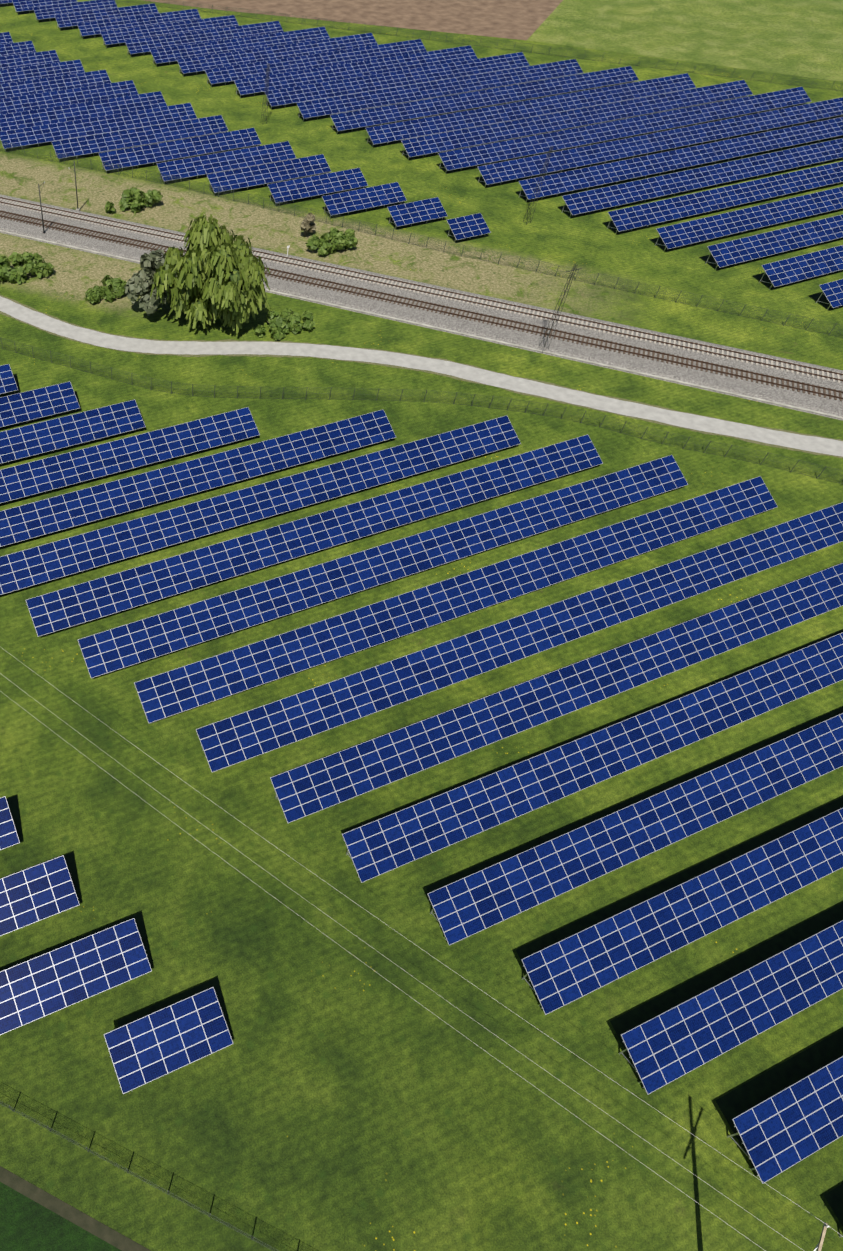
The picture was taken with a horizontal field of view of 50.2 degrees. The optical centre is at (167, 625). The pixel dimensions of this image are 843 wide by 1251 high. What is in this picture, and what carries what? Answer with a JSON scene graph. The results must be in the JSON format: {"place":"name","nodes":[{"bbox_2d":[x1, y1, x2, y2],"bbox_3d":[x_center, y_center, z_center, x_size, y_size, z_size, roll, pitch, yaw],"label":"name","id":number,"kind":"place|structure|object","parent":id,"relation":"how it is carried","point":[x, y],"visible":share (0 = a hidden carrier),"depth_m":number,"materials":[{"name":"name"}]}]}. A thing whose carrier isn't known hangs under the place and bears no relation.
{"place":"outdoors","nodes":[
{"label":"outdoors","id":0,"kind":"place"},
{"bbox_2d":[0,1182,120,1250],"bbox_3d":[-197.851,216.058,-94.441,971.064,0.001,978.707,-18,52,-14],"label":"crop field","id":1,"kind":"structure","parent":0,"point":[27,1224],"depth_m":53.05,"materials":[{"name":"green plant"}]},
{"bbox_2d":[143,0,562,39],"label":"field soil","id":2,"kind":"structure","parent":0,"point":[518,19],"depth_m":216.71,"materials":[{"name":"brown soil"}]},
{"bbox_2d":[0,0,842,1250],"bbox_3d":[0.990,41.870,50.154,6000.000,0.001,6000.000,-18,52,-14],"label":"ground","id":3,"kind":"structure","parent":0,"point":[336,1098],"depth_m":71.44,"materials":[{"name":"green plant"}]},
{"bbox_2d":[0,252,53,283],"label":"bush","id":4,"kind":"object","parent":3,"relation":"on","point":[31,263],"visible":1,"depth_m":128.63,"materials":[{"name":"green plant"}]},
{"bbox_2d":[0,1166,150,1250],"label":"dirt strip","id":5,"kind":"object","parent":3,"relation":"on","point":[93,1226],"depth_m":53.65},
{"bbox_2d":[84,275,126,303],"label":"bush","id":6,"kind":"object","parent":3,"relation":"on","point":[96,293],"visible":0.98,"depth_m":124.58,"materials":[{"name":"green plant"}]},
{"bbox_2d":[105,187,162,213],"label":"bush","id":7,"kind":"object","parent":3,"relation":"on","point":[138,198],"visible":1,"depth_m":143.51,"materials":[{"name":"green plant"}]},
{"bbox_2d":[1,1103,278,1250],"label":"fence","id":8,"kind":"object","parent":3,"relation":"on","point":[86,1148],"visible":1,"depth_m":54.07,"materials":[{"name":"grey metal"}]},
{"bbox_2d":[124,249,181,315],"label":"grey shrub","id":9,"kind":"object","parent":3,"relation":"on","point":[138,284],"visible":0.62,"depth_m":118.65,"materials":[{"name":"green plant"}]},
{"bbox_2d":[150,214,269,333],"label":"willow tree","id":10,"kind":"object","parent":3,"relation":"on","point":[220,272],"visible":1,"depth_m":113.37,"materials":[{"name":"green plant"}]},
{"bbox_2d":[261,63,273,123],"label":"lattice mast","id":11,"kind":"object","parent":3,"relation":"on","point":[267,71],"visible":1,"depth_m":164.57,"materials":[{"name":"grey metal"}]},
{"bbox_2d":[254,308,315,339],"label":"bush","id":12,"kind":"object","parent":3,"relation":"on","point":[283,323],"visible":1,"depth_m":118.86,"materials":[{"name":"green plant"}]},
{"bbox_2d":[300,213,316,236],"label":"pale shrub","id":13,"kind":"object","parent":3,"relation":"on","point":[308,224],"visible":1,"depth_m":135.95,"materials":[{"name":"beige plant"}]},
{"bbox_2d":[305,227,357,255],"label":"bush","id":14,"kind":"object","parent":3,"relation":"on","point":[334,239],"visible":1,"depth_m":133.49,"materials":[{"name":"green plant"}]},
{"bbox_2d":[0,364,842,1237],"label":"solar tables","id":15,"kind":"object","parent":3,"relation":"on","point":[790,1126],"visible":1,"depth_m":79.18,"materials":[{"name":"blue glass"}]},
{"bbox_2d":[0,0,842,309],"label":"solar tables","id":16,"kind":"object","parent":3,"relation":"on","point":[72,106],"visible":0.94,"depth_m":164.37,"materials":[{"name":"blue glass"}]},
{"bbox_2d":[0,194,842,420],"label":"railway track","id":17,"kind":"structure","parent":3,"relation":"on","point":[774,380],"depth_m":121.09,"materials":[{"name":"grey gravel"}]},
{"bbox_2d":[38,182,45,233],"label":"track pole","id":18,"kind":"object","parent":17,"relation":"on","point":[44,232],"visible":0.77,"depth_m":134.84,"materials":[{"name":"grey metal"}]},
{"bbox_2d":[69,161,79,210],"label":"track pole","id":19,"kind":"object","parent":17,"relation":"on","point":[77,209],"visible":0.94,"depth_m":140.93,"materials":[{"name":"grey metal"}]},
{"bbox_2d":[0,338,842,483],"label":"fence","id":20,"kind":"object","parent":3,"relation":"on","point":[320,393],"visible":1,"depth_m":108.00,"materials":[{"name":"grey metal"}]},
{"bbox_2d":[0,141,842,336],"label":"fence rail","id":21,"kind":"object","parent":3,"relation":"on","point":[361,222],"visible":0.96,"depth_m":133.82,"materials":[{"name":"grey metal"}]},
{"bbox_2d":[116,0,842,90],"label":"boundary fence","id":22,"kind":"object","parent":3,"relation":"on","point":[236,9],"visible":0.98,"depth_m":196.46,"materials":[{"name":"grey metal"}]},
{"bbox_2d":[523,146,556,224],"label":"lattice mast","id":23,"kind":"object","parent":3,"relation":"on","point":[541,181],"visible":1,"depth_m":136.31,"materials":[{"name":"grey metal"}]},
{"bbox_2d":[539,264,581,351],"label":"lattice mast","id":24,"kind":"object","parent":3,"relation":"on","point":[573,268],"visible":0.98,"depth_m":111.58,"materials":[{"name":"grey metal"}]},
{"bbox_2d":[813,1222,828,1250],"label":"power pole","id":25,"kind":"object","parent":3,"relation":"on","point":[822,1237],"visible":0.97,"depth_m":43.27,"materials":[{"name":"brown wood"}]},
{"bbox_2d":[0,648,842,1250],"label":"power line wires","id":26,"kind":"object","parent":25,"relation":"attached to","point":[432,990],"visible":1,"depth_m":51.98,"materials":[{"name":"grey metal"}]},
{"bbox_2d":[0,374,842,1225],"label":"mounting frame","id":27,"kind":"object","parent":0,"point":[778,1078],"depth_m":65.98,"materials":[{"name":"black metal"}]},
{"bbox_2d":[0,295,842,457],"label":"path","id":28,"kind":"structure","parent":0,"point":[522,385],"depth_m":114.19,"materials":[{"name":"gravel"}]},
{"bbox_2d":[0,3,842,309],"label":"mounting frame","id":29,"kind":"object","parent":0,"point":[824,301],"depth_m":155.34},
{"bbox_2d":[527,0,842,81],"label":"pale field","id":30,"kind":"structure","parent":0,"point":[803,38],"depth_m":206.77,"materials":[{"name":"green plant"}]}
]}

